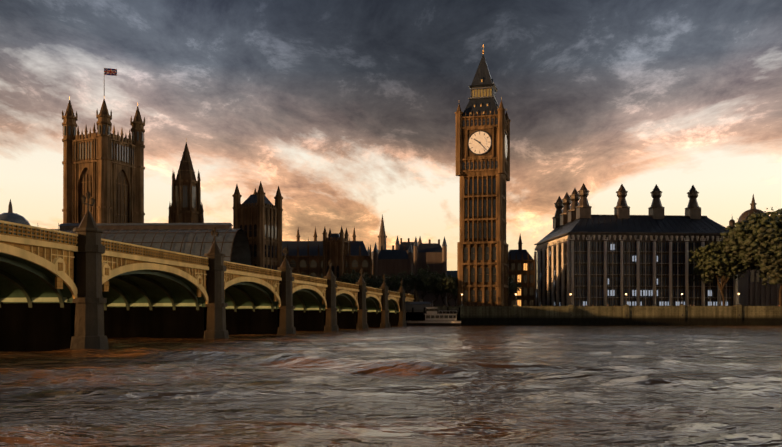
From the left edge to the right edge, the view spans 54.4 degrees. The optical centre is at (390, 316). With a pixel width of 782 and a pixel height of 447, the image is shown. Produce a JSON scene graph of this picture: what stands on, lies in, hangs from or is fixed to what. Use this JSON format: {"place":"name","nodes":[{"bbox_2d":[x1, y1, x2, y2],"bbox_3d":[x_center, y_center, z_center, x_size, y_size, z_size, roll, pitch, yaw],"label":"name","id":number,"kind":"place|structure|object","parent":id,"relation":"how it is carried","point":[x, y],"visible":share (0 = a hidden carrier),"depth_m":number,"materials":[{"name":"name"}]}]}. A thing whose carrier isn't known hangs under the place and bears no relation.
{"place":"outdoors","nodes":[
{"label":"outdoors","id":0,"kind":"place"},
{"bbox_2d":[168,140,203,222],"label":"spire","id":1,"kind":"structure","parent":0,"point":[186,205],"depth_m":317.16,"materials":[{"name":"stone"}]},
{"bbox_2d":[232,181,282,269],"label":"tower","id":2,"kind":"structure","parent":0,"point":[257,217],"depth_m":325.39,"materials":[{"name":"stone"}]},
{"bbox_2d":[0,325,781,446],"bbox_3d":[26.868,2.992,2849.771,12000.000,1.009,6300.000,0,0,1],"label":"river water","id":3,"kind":"structure","parent":0,"point":[568,386],"depth_m":32.26,"materials":[{"name":"liquid"}]},
{"bbox_2d":[0,191,422,351],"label":"bridge","id":4,"kind":"structure","parent":3,"relation":"in","point":[85,286],"depth_m":100.44,"materials":[{"name":"beige stone"}]},
{"bbox_2d":[405,302,459,320],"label":"bridge foot jetty","id":5,"kind":"object","parent":3,"relation":"in","point":[416,310],"visible":0.29,"depth_m":261.03,"materials":[{"name":"black metal"}]},
{"bbox_2d":[406,307,460,325],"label":"boat","id":6,"kind":"object","parent":3,"relation":"on","point":[433,317],"visible":0.94,"depth_m":254.34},
{"bbox_2d":[408,292,781,325],"bbox_3d":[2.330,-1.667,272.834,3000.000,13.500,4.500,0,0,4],"label":"embankment wall","id":7,"kind":"structure","parent":3,"relation":"in","point":[738,314],"depth_m":264.80,"materials":[{"name":"brown stone"}]},
{"bbox_2d":[0,0,781,270],"label":"sky","id":8,"kind":"structure","parent":0,"point":[348,108],"materials":[{"name":"grey"}]},
{"bbox_2d":[508,234,534,305],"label":"building","id":9,"kind":"structure","parent":0,"point":[521,265],"depth_m":327.24,"materials":[{"name":"stone"}]},
{"bbox_2d":[367,214,780,305],"bbox_3d":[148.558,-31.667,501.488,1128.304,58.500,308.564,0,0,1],"label":"distant city skyline","id":10,"kind":"structure","parent":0,"point":[409,256],"depth_m":371.68,"materials":[{"name":"stone"}]},
{"bbox_2d":[534,183,737,305],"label":"building","id":11,"kind":"structure","parent":0,"point":[584,256],"depth_m":302.93,"materials":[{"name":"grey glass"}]},
{"label":"city ground","id":12,"kind":"structure","parent":0,"visible":0},
{"bbox_2d":[0,199,58,228],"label":"domed building","id":13,"kind":"structure","parent":12,"relation":"on","point":[10,216],"depth_m":270.02,"materials":[{"name":"grey stone"}]},
{"bbox_2d":[62,68,144,222],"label":"tower","id":14,"kind":"structure","parent":12,"relation":"on","point":[104,166],"depth_m":294.21,"materials":[{"name":"stone"}]},
{"bbox_2d":[52,223,251,265],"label":"arched roof","id":15,"kind":"structure","parent":12,"relation":"on","point":[196,239],"depth_m":266.27,"materials":[{"name":"glass"},{"name":"dark metal"},{"name":"stone"}]},
{"bbox_2d":[282,227,372,284],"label":"building","id":16,"kind":"structure","parent":12,"relation":"on","point":[304,258],"depth_m":338.26,"materials":[{"name":"stone"}]},
{"bbox_2d":[322,226,348,281],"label":"building","id":17,"kind":"structure","parent":12,"relation":"on","point":[335,248],"depth_m":334.05,"materials":[{"name":"stone"}]},
{"bbox_2d":[338,269,360,284],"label":"tree","id":18,"kind":"object","parent":12,"relation":"on","point":[348,279],"visible":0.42,"depth_m":316.56,"materials":[{"name":"green plant"}]},
{"bbox_2d":[355,272,381,287],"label":"tree","id":19,"kind":"object","parent":12,"relation":"on","point":[370,282],"visible":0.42,"depth_m":308.82,"materials":[{"name":"green plant"}]},
{"bbox_2d":[373,274,398,291],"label":"tree","id":20,"kind":"object","parent":12,"relation":"on","point":[389,285],"visible":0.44,"depth_m":303.10,"materials":[{"name":"green plant"}]},
{"bbox_2d":[388,271,420,293],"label":"tree","id":21,"kind":"object","parent":12,"relation":"on","point":[406,280],"visible":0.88,"depth_m":294.21,"materials":[{"name":"green plant"}]},
{"bbox_2d":[421,271,447,305],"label":"tree","id":22,"kind":"object","parent":12,"relation":"on","point":[431,281],"visible":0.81,"depth_m":280.93,"materials":[{"name":"green plant"}]},
{"bbox_2d":[428,272,456,304],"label":"tree","id":23,"kind":"object","parent":12,"relation":"on","point":[444,292],"visible":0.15,"depth_m":295.80,"materials":[{"name":"green plant"}]},
{"bbox_2d":[436,274,457,305],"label":"tree","id":24,"kind":"object","parent":12,"relation":"on","point":[451,287],"visible":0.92,"depth_m":277.36,"materials":[{"name":"green plant"}]},
{"bbox_2d":[455,46,510,305],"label":"clock tower","id":25,"kind":"structure","parent":12,"relation":"on","point":[483,120],"depth_m":275.53,"materials":[{"name":"stone"}]},
{"bbox_2d":[508,276,521,305],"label":"tree","id":26,"kind":"object","parent":12,"relation":"on","point":[512,286],"visible":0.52,"depth_m":294.74,"materials":[{"name":"green plant"}]},
{"bbox_2d":[689,237,756,305],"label":"plane tree","id":27,"kind":"object","parent":12,"relation":"on","point":[713,259],"visible":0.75,"depth_m":286.00,"materials":[{"name":"green plant"}]},
{"bbox_2d":[720,207,781,305],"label":"plane tree","id":28,"kind":"object","parent":12,"relation":"on","point":[756,238],"visible":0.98,"depth_m":270.08,"materials":[{"name":"green plant"}]},
{"bbox_2d":[729,194,777,305],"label":"domed building","id":29,"kind":"structure","parent":12,"relation":"on","point":[752,291],"depth_m":370.43,"materials":[{"name":"brown metal"}]}
]}

